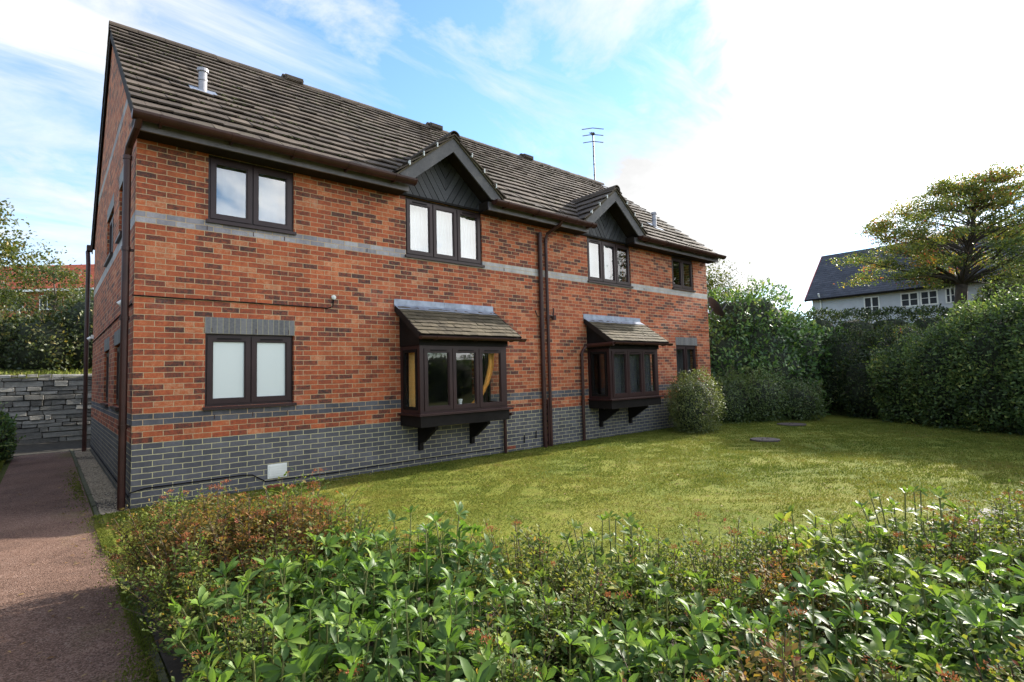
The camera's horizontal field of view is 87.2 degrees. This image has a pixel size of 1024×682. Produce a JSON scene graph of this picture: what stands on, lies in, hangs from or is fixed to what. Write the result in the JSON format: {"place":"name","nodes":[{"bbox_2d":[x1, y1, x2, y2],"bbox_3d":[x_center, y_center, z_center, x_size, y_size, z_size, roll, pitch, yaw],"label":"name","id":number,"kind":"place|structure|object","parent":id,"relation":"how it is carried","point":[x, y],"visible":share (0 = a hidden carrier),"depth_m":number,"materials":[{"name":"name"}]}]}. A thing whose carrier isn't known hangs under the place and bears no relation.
{"place":"outdoors","nodes":[
{"label":"outdoors","id":0,"kind":"place"},
{"bbox_2d":[11,439,90,456],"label":"yard paving","id":1,"kind":"structure","parent":0,"point":[44,448],"depth_m":13.71,"materials":[{"name":"grey concrete"}]},
{"bbox_2d":[0,451,152,681],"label":"path","id":2,"kind":"structure","parent":0,"point":[32,531],"depth_m":4.22,"materials":[{"name":"brown asphalt"}]},
{"bbox_2d":[58,464,172,681],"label":"moss","id":3,"kind":"object","parent":2,"relation":"on","point":[105,538],"visible":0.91,"depth_m":3.70,"materials":[{"name":"green plant"}]},
{"bbox_2d":[4,432,1017,681],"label":"leaf litter","id":4,"kind":"object","parent":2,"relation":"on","point":[176,646],"visible":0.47,"depth_m":4.74,"materials":[{"name":"brown plant"}]},
{"bbox_2d":[0,317,967,681],"bbox_3d":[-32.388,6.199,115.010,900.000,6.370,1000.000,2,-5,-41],"label":"ground","id":5,"kind":"structure","parent":0,"point":[6,465],"depth_m":10.94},
{"bbox_2d":[0,309,24,369],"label":"bank shrub","id":6,"kind":"object","parent":5,"relation":"on","point":[1,340],"visible":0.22,"depth_m":15.68,"materials":[{"name":"green plant"}]},
{"bbox_2d":[0,402,25,461],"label":"bank shrub","id":7,"kind":"object","parent":5,"relation":"on","point":[8,445],"visible":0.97,"depth_m":11.29,"materials":[{"name":"green plant"}]},
{"bbox_2d":[0,262,51,320],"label":"young tree","id":8,"kind":"object","parent":5,"relation":"on","point":[5,289],"visible":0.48,"depth_m":19.67,"materials":[{"name":"green plant"}]},
{"bbox_2d":[0,304,90,371],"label":"bank shrub","id":9,"kind":"object","parent":5,"relation":"on","point":[39,343],"visible":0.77,"depth_m":15.88,"materials":[{"name":"green plant"}]},
{"bbox_2d":[0,198,90,312],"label":"broadleaf tree","id":10,"kind":"object","parent":5,"relation":"on","point":[9,249],"visible":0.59,"depth_m":20.90,"materials":[{"name":"green plant"}]},
{"bbox_2d":[0,374,91,444],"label":"retaining wall","id":11,"kind":"structure","parent":5,"relation":"on","point":[46,408],"depth_m":14.99,"materials":[{"name":"stone"}]},
{"bbox_2d":[0,368,91,377],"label":"grass","id":12,"kind":"structure","parent":5,"relation":"on","point":[60,371],"depth_m":15.62,"materials":[{"name":"green plant"}]},
{"bbox_2d":[0,242,93,320],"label":"young tree","id":13,"kind":"object","parent":5,"relation":"on","point":[54,295],"visible":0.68,"depth_m":18.78,"materials":[{"name":"green plant"}]},
{"bbox_2d":[0,264,93,316],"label":"red roofed house","id":14,"kind":"structure","parent":5,"relation":"on","point":[82,266],"depth_m":40.32,"materials":[{"name":"tile"}]},
{"bbox_2d":[42,286,93,369],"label":"bank shrub","id":15,"kind":"object","parent":5,"relation":"on","point":[76,312],"visible":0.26,"depth_m":16.64,"materials":[{"name":"green plant"}]},
{"bbox_2d":[74,450,129,514],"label":"gravel","id":16,"kind":"structure","parent":5,"relation":"on","point":[95,486],"depth_m":8.69,"materials":[{"name":"grey gravel"}]},
{"bbox_2d":[70,449,168,681],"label":"path edging","id":17,"kind":"object","parent":5,"relation":"on","point":[96,512],"visible":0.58,"depth_m":4.12,"materials":[{"name":"concrete"}]},
{"bbox_2d":[82,20,726,510],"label":"brick house","id":18,"kind":"structure","parent":5,"relation":"on","point":[250,350],"depth_m":9.07,"materials":[{"name":"brick"},{"name":"concrete tile"},{"name":"brown plastic"}]},
{"bbox_2d":[203,334,296,410],"bbox_3d":[-3.772,0.435,7.763,1.240,1.050,0.185,2,-5,-41],"label":"window","id":19,"kind":"structure","parent":18,"relation":"in","point":[243,371],"depth_m":7.73,"materials":[{"name":"brown plastic"}]},
{"bbox_2d":[216,165,284,223],"bbox_3d":[-3.955,-2.127,8.071,1.170,0.930,0.016,2,-5,-41],"label":"net curtain","id":20,"kind":"object","parent":18,"relation":"hanging from","point":[231,192],"visible":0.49,"depth_m":8.03,"materials":[{"name":"white fabric"}]},
{"bbox_2d":[206,155,296,234],"bbox_3d":[-3.820,-2.118,7.915,1.220,0.975,0.160,2,-5,-41],"label":"window","id":21,"kind":"structure","parent":18,"relation":"in","point":[251,220],"depth_m":7.89,"materials":[{"name":"brown plastic"}]},
{"bbox_2d":[409,352,414,406],"bbox_3d":[-1.630,0.650,9.141,0.049,1.040,0.440,2,-5,-41],"label":"curtain","id":22,"kind":"object","parent":18,"relation":"hanging from","point":[411,379],"visible":0.45,"depth_m":9.23,"materials":[{"name":"yellow fabric"}]},
{"bbox_2d":[410,205,474,258],"bbox_3d":[-1.397,-2.018,10.278,1.710,1.050,0.024,2,-5,-41],"label":"net curtain","id":23,"kind":"object","parent":18,"relation":"hanging from","point":[418,229],"visible":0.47,"depth_m":10.33,"materials":[{"name":"white fabric"}]},
{"bbox_2d":[405,197,484,267],"bbox_3d":[-1.263,-2.008,10.122,1.760,1.095,0.160,2,-5,-41],"label":"window","id":24,"kind":"structure","parent":18,"relation":"in","point":[432,255],"depth_m":10.05,"materials":[{"name":"brown plastic"}]},
{"bbox_2d":[394,299,526,449],"bbox_3d":[-0.866,0.581,9.613,2.250,2.635,0.947,2,-5,-41],"label":"bay window","id":25,"kind":"structure","parent":18,"relation":"in","point":[424,326],"depth_m":9.33,"materials":[{"name":"brown plastic"}]},
{"bbox_2d":[589,243,609,278],"bbox_3d":[2.057,-1.926,13.238,1.110,1.050,0.004,2,-5,-41],"label":"net curtain","id":26,"kind":"object","parent":18,"relation":"hanging from","point":[594,261],"visible":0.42,"depth_m":13.27,"materials":[{"name":"white fabric"}]},
{"bbox_2d":[587,237,632,287],"bbox_3d":[2.391,-1.909,13.280,1.720,1.095,0.160,2,-5,-41],"label":"window","id":27,"kind":"structure","parent":18,"relation":"in","point":[601,280],"depth_m":13.26,"materials":[{"name":"brown plastic"}]},
{"bbox_2d":[583,314,672,426],"bbox_3d":[2.808,0.681,12.789,2.295,2.635,0.947,2,-5,-41],"label":"bay window","id":28,"kind":"structure","parent":18,"relation":"in","point":[626,336],"depth_m":12.45,"materials":[{"name":"brown plastic"}]},
{"bbox_2d":[614,354,650,392],"bbox_3d":[2.797,0.754,12.704,1.620,1.020,0.024,2,-5,-41],"label":"net curtain","id":29,"kind":"object","parent":18,"relation":"hanging from","point":[619,373],"visible":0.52,"depth_m":12.76,"materials":[{"name":"grey fabric"}]},
{"bbox_2d":[671,257,695,291],"bbox_3d":[4.874,-1.902,15.432,1.170,0.935,0.160,2,-5,-41],"label":"window","id":30,"kind":"structure","parent":18,"relation":"in","point":[681,271],"depth_m":15.41,"materials":[{"name":"brown plastic"}]},
{"bbox_2d":[706,259,756,318],"bbox_3d":[9.065,-1.047,23.917,3.706,5.914,3.579,2,-5,-41],"label":"tree","id":31,"kind":"object","parent":5,"relation":"on","point":[715,281],"visible":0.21,"depth_m":23.75,"materials":[{"name":"green plant"}]},
{"bbox_2d":[708,362,832,423],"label":"shrub","id":32,"kind":"object","parent":5,"relation":"on","point":[765,399],"visible":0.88,"depth_m":15.48,"materials":[{"name":"green plant"}]},
{"bbox_2d":[707,276,850,418],"bbox_3d":[8.484,0.171,18.227,7.131,4.900,4.342,0,-4,-27],"label":"laurel","id":33,"kind":"object","parent":5,"relation":"on","point":[752,331],"visible":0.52,"depth_m":17.05,"materials":[{"name":"green plant"}]},
{"bbox_2d":[817,318,955,419],"bbox_3d":[11.519,0.845,16.452,3.539,3.063,4.788,2,-5,-41],"label":"hedge","id":34,"kind":"object","parent":5,"relation":"on","point":[849,388],"visible":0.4,"depth_m":16.46,"materials":[{"name":"green plant"}]},
{"bbox_2d":[785,303,1003,344],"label":"hedge","id":35,"kind":"object","parent":5,"relation":"on","point":[866,324],"visible":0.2,"depth_m":20.78,"materials":[{"name":"green plant"}]},
{"bbox_2d":[804,226,1023,326],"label":"white house","id":36,"kind":"structure","parent":5,"relation":"on","point":[823,292],"depth_m":31.64,"materials":[{"name":"paint"}]},
{"bbox_2d":[826,156,1023,315],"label":"autumn tree","id":37,"kind":"object","parent":5,"relation":"on","point":[974,194],"visible":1,"depth_m":22.31,"materials":[{"name":"green plant"}]},
{"bbox_2d":[971,277,1023,304],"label":"bush","id":38,"kind":"object","parent":5,"relation":"on","point":[1008,285],"visible":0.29,"depth_m":21.32,"materials":[{"name":"green plant"}]},
{"bbox_2d":[0,0,1023,328],"label":"sky","id":39,"kind":"structure","parent":0,"point":[764,132],"materials":[{"name":"blue"}]},
{"bbox_2d":[102,414,1023,614],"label":"lawn","id":40,"kind":"structure","parent":0,"point":[562,516],"depth_m":6.89,"materials":[{"name":"green plant"}]},
{"bbox_2d":[129,577,1023,681],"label":"planting bed","id":41,"kind":"object","parent":40,"relation":"on","point":[175,665],"visible":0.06,"depth_m":3.05,"materials":[{"name":"soil"}]},
{"bbox_2d":[95,495,202,578],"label":"spirea","id":42,"kind":"object","parent":41,"relation":"on","point":[133,533],"visible":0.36,"depth_m":4.09,"materials":[{"name":"green plant"}]},
{"bbox_2d":[107,521,203,611],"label":"spirea","id":43,"kind":"object","parent":41,"relation":"on","point":[146,557],"visible":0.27,"depth_m":3.58,"materials":[{"name":"green plant"}]},
{"bbox_2d":[108,489,216,580],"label":"spirea","id":44,"kind":"object","parent":41,"relation":"on","point":[157,527],"visible":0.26,"depth_m":3.87,"materials":[{"name":"green plant"}]},
{"bbox_2d":[117,487,221,548],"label":"spirea","id":45,"kind":"object","parent":41,"relation":"on","point":[170,502],"visible":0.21,"depth_m":4.38,"materials":[{"name":"green plant"}]},
{"bbox_2d":[122,522,239,603],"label":"spirea","id":46,"kind":"object","parent":41,"relation":"on","point":[167,556],"visible":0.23,"depth_m":3.47,"materials":[{"name":"green plant"}]},
{"bbox_2d":[108,526,272,639],"bbox_3d":[-1.851,1.455,3.139,0.853,0.664,0.671,1,-4,-31],"label":"spirea","id":47,"kind":"object","parent":41,"relation":"on","point":[159,586],"visible":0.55,"depth_m":3.09,"materials":[{"name":"green plant"}]},
{"bbox_2d":[140,564,254,665],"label":"spirea","id":48,"kind":"object","parent":41,"relation":"on","point":[189,613],"visible":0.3,"depth_m":2.88,"materials":[{"name":"green plant"}]},
{"bbox_2d":[150,479,280,560],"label":"spirea","id":49,"kind":"object","parent":41,"relation":"on","point":[188,520],"visible":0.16,"depth_m":3.81,"materials":[{"name":"green plant"}]},
{"bbox_2d":[158,484,279,588],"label":"spirea","id":50,"kind":"object","parent":41,"relation":"on","point":[183,528],"visible":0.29,"depth_m":3.57,"materials":[{"name":"green plant"}]},
{"bbox_2d":[162,581,284,677],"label":"spirea","id":51,"kind":"object","parent":41,"relation":"on","point":[188,639],"visible":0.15,"depth_m":2.66,"materials":[{"name":"green plant"}]},
{"bbox_2d":[171,603,311,681],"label":"spirea","id":52,"kind":"object","parent":41,"relation":"on","point":[222,665],"visible":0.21,"depth_m":2.40,"materials":[{"name":"green plant"}]},
{"bbox_2d":[175,511,313,607],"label":"spirea","id":53,"kind":"object","parent":41,"relation":"on","point":[249,551],"visible":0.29,"depth_m":3.36,"materials":[{"name":"green plant"}]},
{"bbox_2d":[171,590,334,681],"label":"spirea","id":54,"kind":"object","parent":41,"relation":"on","point":[257,644],"visible":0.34,"depth_m":2.22,"materials":[{"name":"green plant"}]},
{"bbox_2d":[163,553,359,681],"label":"evergreen shrub","id":55,"kind":"object","parent":41,"relation":"on","point":[235,590],"visible":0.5,"depth_m":2.54,"materials":[{"name":"green plant"}]},
{"bbox_2d":[202,490,323,580],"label":"spirea","id":56,"kind":"object","parent":41,"relation":"on","point":[268,519],"visible":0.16,"depth_m":3.65,"materials":[{"name":"green plant"}]},
{"bbox_2d":[210,514,336,641],"bbox_3d":[-1.321,1.380,3.047,0.699,0.774,0.599,2,-5,-41],"label":"spirea","id":57,"kind":"object","parent":41,"relation":"on","point":[277,557],"visible":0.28,"depth_m":3.04,"materials":[{"name":"green plant"}]},
{"bbox_2d":[206,467,365,579],"bbox_3d":[-1.528,1.366,3.935,0.903,0.921,1.006,-2,-4,12],"label":"spirea","id":58,"kind":"object","parent":41,"relation":"on","point":[282,503],"visible":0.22,"depth_m":3.88,"materials":[{"name":"green plant"}]},
{"bbox_2d":[230,480,354,594],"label":"spirea","id":59,"kind":"object","parent":41,"relation":"on","point":[295,522],"visible":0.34,"depth_m":3.57,"materials":[{"name":"green plant"}]},
{"bbox_2d":[186,594,418,681],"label":"evergreen shrub","id":60,"kind":"object","parent":41,"relation":"on","point":[294,668],"visible":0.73,"depth_m":2.05,"materials":[{"name":"green plant"}]},
{"bbox_2d":[268,485,388,603],"bbox_3d":[-1.196,1.381,3.520,0.808,0.824,0.900,1,-4,-31],"label":"spirea","id":61,"kind":"object","parent":41,"relation":"on","point":[359,519],"visible":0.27,"depth_m":3.54,"materials":[{"name":"green plant"}]},
{"bbox_2d":[249,524,410,633],"bbox_3d":[-1.062,1.440,3.162,0.893,0.664,0.868,1,-4,-31],"label":"evergreen shrub","id":62,"kind":"object","parent":41,"relation":"on","point":[331,542],"visible":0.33,"depth_m":3.08,"materials":[{"name":"green plant"}]},
{"bbox_2d":[284,547,467,679],"bbox_3d":[-0.668,1.387,2.656,0.890,0.688,0.841,1,-4,-37],"label":"evergreen shrub","id":63,"kind":"object","parent":41,"relation":"on","point":[374,614],"visible":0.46,"depth_m":2.58,"materials":[{"name":"green plant"}]},
{"bbox_2d":[348,529,444,623],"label":"spirea","id":64,"kind":"object","parent":41,"relation":"on","point":[415,549],"visible":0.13,"depth_m":3.37,"materials":[{"name":"green plant"}]},
{"bbox_2d":[324,501,508,650],"bbox_3d":[-0.496,1.362,3.142,0.997,0.788,0.953,-2,-4,14],"label":"evergreen shrub","id":65,"kind":"object","parent":41,"relation":"on","point":[442,553],"visible":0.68,"depth_m":3.04,"materials":[{"name":"green plant"}]},
{"bbox_2d":[297,578,536,681],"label":"evergreen shrub","id":66,"kind":"object","parent":41,"relation":"on","point":[453,643],"visible":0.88,"depth_m":2.01,"materials":[{"name":"green plant"}]},
{"bbox_2d":[397,515,476,605],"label":"spirea","id":67,"kind":"object","parent":41,"relation":"on","point":[431,600],"visible":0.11,"depth_m":3.60,"materials":[{"name":"green plant"}]},
{"bbox_2d":[450,521,523,616],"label":"spirea","id":68,"kind":"object","parent":41,"relation":"on","point":[470,566],"visible":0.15,"depth_m":3.46,"materials":[{"name":"green plant"}]},
{"bbox_2d":[402,572,584,681],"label":"evergreen shrub","id":69,"kind":"object","parent":41,"relation":"on","point":[539,645],"visible":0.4,"depth_m":2.39,"materials":[{"name":"green plant"}]},
{"bbox_2d":[434,614,593,681],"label":"spirea","id":70,"kind":"object","parent":41,"relation":"on","point":[513,667],"visible":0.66,"depth_m":1.97,"materials":[{"name":"green plant"}]},
{"bbox_2d":[449,566,582,660],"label":"evergreen shrub","id":71,"kind":"object","parent":41,"relation":"on","point":[526,608],"visible":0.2,"depth_m":2.71,"materials":[{"name":"green plant"}]},
{"bbox_2d":[467,515,591,627],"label":"spirea","id":72,"kind":"object","parent":41,"relation":"on","point":[529,567],"visible":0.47,"depth_m":3.10,"materials":[{"name":"green plant"}]},
{"bbox_2d":[486,563,639,681],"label":"spirea","id":73,"kind":"object","parent":41,"relation":"on","point":[591,595],"visible":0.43,"depth_m":2.44,"materials":[{"name":"green plant"}]},
{"bbox_2d":[521,533,643,653],"bbox_3d":[0.395,1.410,2.975,0.707,0.620,0.518,1,-5,-40],"label":"spirea","id":74,"kind":"object","parent":41,"relation":"on","point":[561,574],"visible":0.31,"depth_m":2.94,"materials":[{"name":"green plant"}]},
{"bbox_2d":[497,611,693,681],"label":"evergreen shrub","id":75,"kind":"object","parent":41,"relation":"on","point":[607,662],"visible":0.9,"depth_m":2.02,"materials":[{"name":"green plant"}]},
{"bbox_2d":[547,511,691,633],"bbox_3d":[0.655,1.377,3.226,0.889,0.712,0.833,-5,-5,42],"label":"evergreen shrub","id":76,"kind":"object","parent":41,"relation":"on","point":[601,557],"visible":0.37,"depth_m":3.29,"materials":[{"name":"green plant"}]},
{"bbox_2d":[586,524,704,644],"bbox_3d":[0.752,1.360,2.910,0.579,0.694,0.790,-3,-4,28],"label":"spirea","id":77,"kind":"object","parent":41,"relation":"on","point":[640,597],"visible":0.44,"depth_m":2.88,"materials":[{"name":"green plant"}]},
{"bbox_2d":[572,560,749,681],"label":"evergreen shrub","id":78,"kind":"object","parent":41,"relation":"on","point":[660,592],"visible":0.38,"depth_m":2.52,"materials":[{"name":"green plant"}]},
{"bbox_2d":[608,642,742,681],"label":"spirea","id":79,"kind":"object","parent":41,"relation":"on","point":[699,677],"visible":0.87,"depth_m":1.85,"materials":[{"name":"green plant"}]},
{"bbox_2d":[610,597,829,681],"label":"evergreen shrub","id":80,"kind":"object","parent":41,"relation":"on","point":[713,660],"visible":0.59,"depth_m":2.07,"materials":[{"name":"green plant"}]},
{"bbox_2d":[651,512,792,639],"bbox_3d":[1.185,1.326,3.028,0.739,0.753,0.823,2,-5,-43],"label":"spirea","id":81,"kind":"object","parent":41,"relation":"on","point":[739,568],"visible":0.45,"depth_m":2.96,"materials":[{"name":"green plant"}]},
{"bbox_2d":[666,566,812,680],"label":"spirea","id":82,"kind":"object","parent":41,"relation":"on","point":[732,593],"visible":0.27,"depth_m":2.58,"materials":[{"name":"green plant"}]},
{"bbox_2d":[690,517,839,605],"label":"spirea","id":83,"kind":"object","parent":41,"relation":"on","point":[761,545],"visible":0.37,"depth_m":3.19,"materials":[{"name":"green plant"}]},
{"bbox_2d":[721,543,868,661],"bbox_3d":[1.410,1.345,2.679,0.621,0.663,0.774,-3,-4,27],"label":"spirea","id":84,"kind":"object","parent":41,"relation":"on","point":[768,575],"visible":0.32,"depth_m":2.70,"materials":[{"name":"green plant"}]},
{"bbox_2d":[697,603,900,681],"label":"spirea","id":85,"kind":"object","parent":41,"relation":"on","point":[796,661],"visible":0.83,"depth_m":1.80,"materials":[{"name":"green plant"}]},
{"bbox_2d":[740,503,908,609],"bbox_3d":[1.900,1.368,3.259,0.941,0.672,0.887,1,-4,-37],"label":"evergreen shrub","id":86,"kind":"object","parent":41,"relation":"on","point":[861,547],"visible":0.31,"depth_m":3.23,"materials":[{"name":"green plant"}]},
{"bbox_2d":[714,567,945,681],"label":"evergreen shrub","id":87,"kind":"object","parent":41,"relation":"on","point":[833,637],"visible":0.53,"depth_m":2.27,"materials":[{"name":"green plant"}]},
{"bbox_2d":[770,536,932,656],"bbox_3d":[1.808,1.391,2.898,0.818,0.584,0.772,-2,-3,3],"label":"evergreen shrub","id":88,"kind":"object","parent":41,"relation":"on","point":[830,569],"visible":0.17,"depth_m":2.84,"materials":[{"name":"green plant"}]},
{"bbox_2d":[802,507,922,612],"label":"spirea","id":89,"kind":"object","parent":41,"relation":"on","point":[889,545],"visible":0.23,"depth_m":3.40,"materials":[{"name":"green plant"}]},
{"bbox_2d":[791,634,961,681],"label":"evergreen shrub","id":90,"kind":"object","parent":41,"relation":"on","point":[876,643],"visible":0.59,"depth_m":1.91,"materials":[{"name":"green plant"}]},
{"bbox_2d":[797,649,960,681],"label":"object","id":91,"kind":"object","parent":41,"relation":"on","point":[880,674],"visible":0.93,"depth_m":1.65,"materials":[{"name":"green plant"}]},
{"bbox_2d":[811,552,1023,681],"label":"evergreen shrub","id":92,"kind":"object","parent":41,"relation":"on","point":[910,597],"visible":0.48,"depth_m":2.44,"materials":[{"name":"green plant"}]},
{"bbox_2d":[843,484,1019,601],"bbox_3d":[2.690,1.308,3.467,0.909,0.776,0.969,0,-4,-20],"label":"evergreen shrub","id":93,"kind":"object","parent":41,"relation":"on","point":[938,492],"visible":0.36,"depth_m":3.49,"materials":[{"name":"green plant"}]},
{"bbox_2d":[866,543,1003,641],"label":"spirea","id":94,"kind":"object","parent":41,"relation":"on","point":[904,554],"visible":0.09,"depth_m":2.84,"materials":[{"name":"green plant"}]},
{"bbox_2d":[865,614,1023,681],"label":"spirea","id":95,"kind":"object","parent":41,"relation":"on","point":[992,669],"visible":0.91,"depth_m":1.79,"materials":[{"name":"green plant"}]},
{"bbox_2d":[875,501,1023,635],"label":"spirea","id":96,"kind":"object","parent":41,"relation":"on","point":[971,559],"visible":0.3,"depth_m":3.06,"materials":[{"name":"green plant"}]},
{"bbox_2d":[895,583,1023,681],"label":"evergreen shrub","id":97,"kind":"object","parent":41,"relation":"on","point":[960,608],"visible":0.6,"depth_m":2.07,"materials":[{"name":"green plant"}]},
{"bbox_2d":[909,499,1012,561],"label":"spirea","id":98,"kind":"object","parent":41,"relation":"on","point":[957,528],"visible":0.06,"depth_m":3.68,"materials":[{"name":"green plant"}]},
{"bbox_2d":[910,551,1023,677],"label":"evergreen shrub","id":99,"kind":"object","parent":41,"relation":"on","point":[957,576],"visible":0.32,"depth_m":2.52,"materials":[{"name":"green plant"}]},
{"bbox_2d":[946,504,1023,573],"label":"spirea","id":100,"kind":"object","parent":41,"relation":"on","point":[1009,522],"visible":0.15,"depth_m":3.42,"materials":[{"name":"green plant"}]},
{"bbox_2d":[950,479,1023,538],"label":"spirea","id":101,"kind":"object","parent":41,"relation":"on","point":[1000,504],"visible":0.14,"depth_m":3.62,"materials":[{"name":"green plant"}]},
{"bbox_2d":[953,539,1023,619],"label":"evergreen shrub","id":102,"kind":"object","parent":41,"relation":"on","point":[998,548],"visible":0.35,"depth_m":2.69,"materials":[{"name":"green plant"}]},
{"bbox_2d":[953,496,1023,610],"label":"spirea","id":103,"kind":"object","parent":41,"relation":"on","point":[1018,542],"visible":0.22,"depth_m":3.04,"materials":[{"name":"green plant"}]},
{"bbox_2d":[664,364,726,433],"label":"round shrub","id":104,"kind":"object","parent":40,"relation":"on","point":[696,408],"visible":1,"depth_m":13.36,"materials":[{"name":"green plant"}]},
{"bbox_2d":[862,279,1023,434],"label":"hedge","id":105,"kind":"object","parent":40,"relation":"on","point":[972,378],"visible":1,"depth_m":12.45,"materials":[{"name":"green plant"}]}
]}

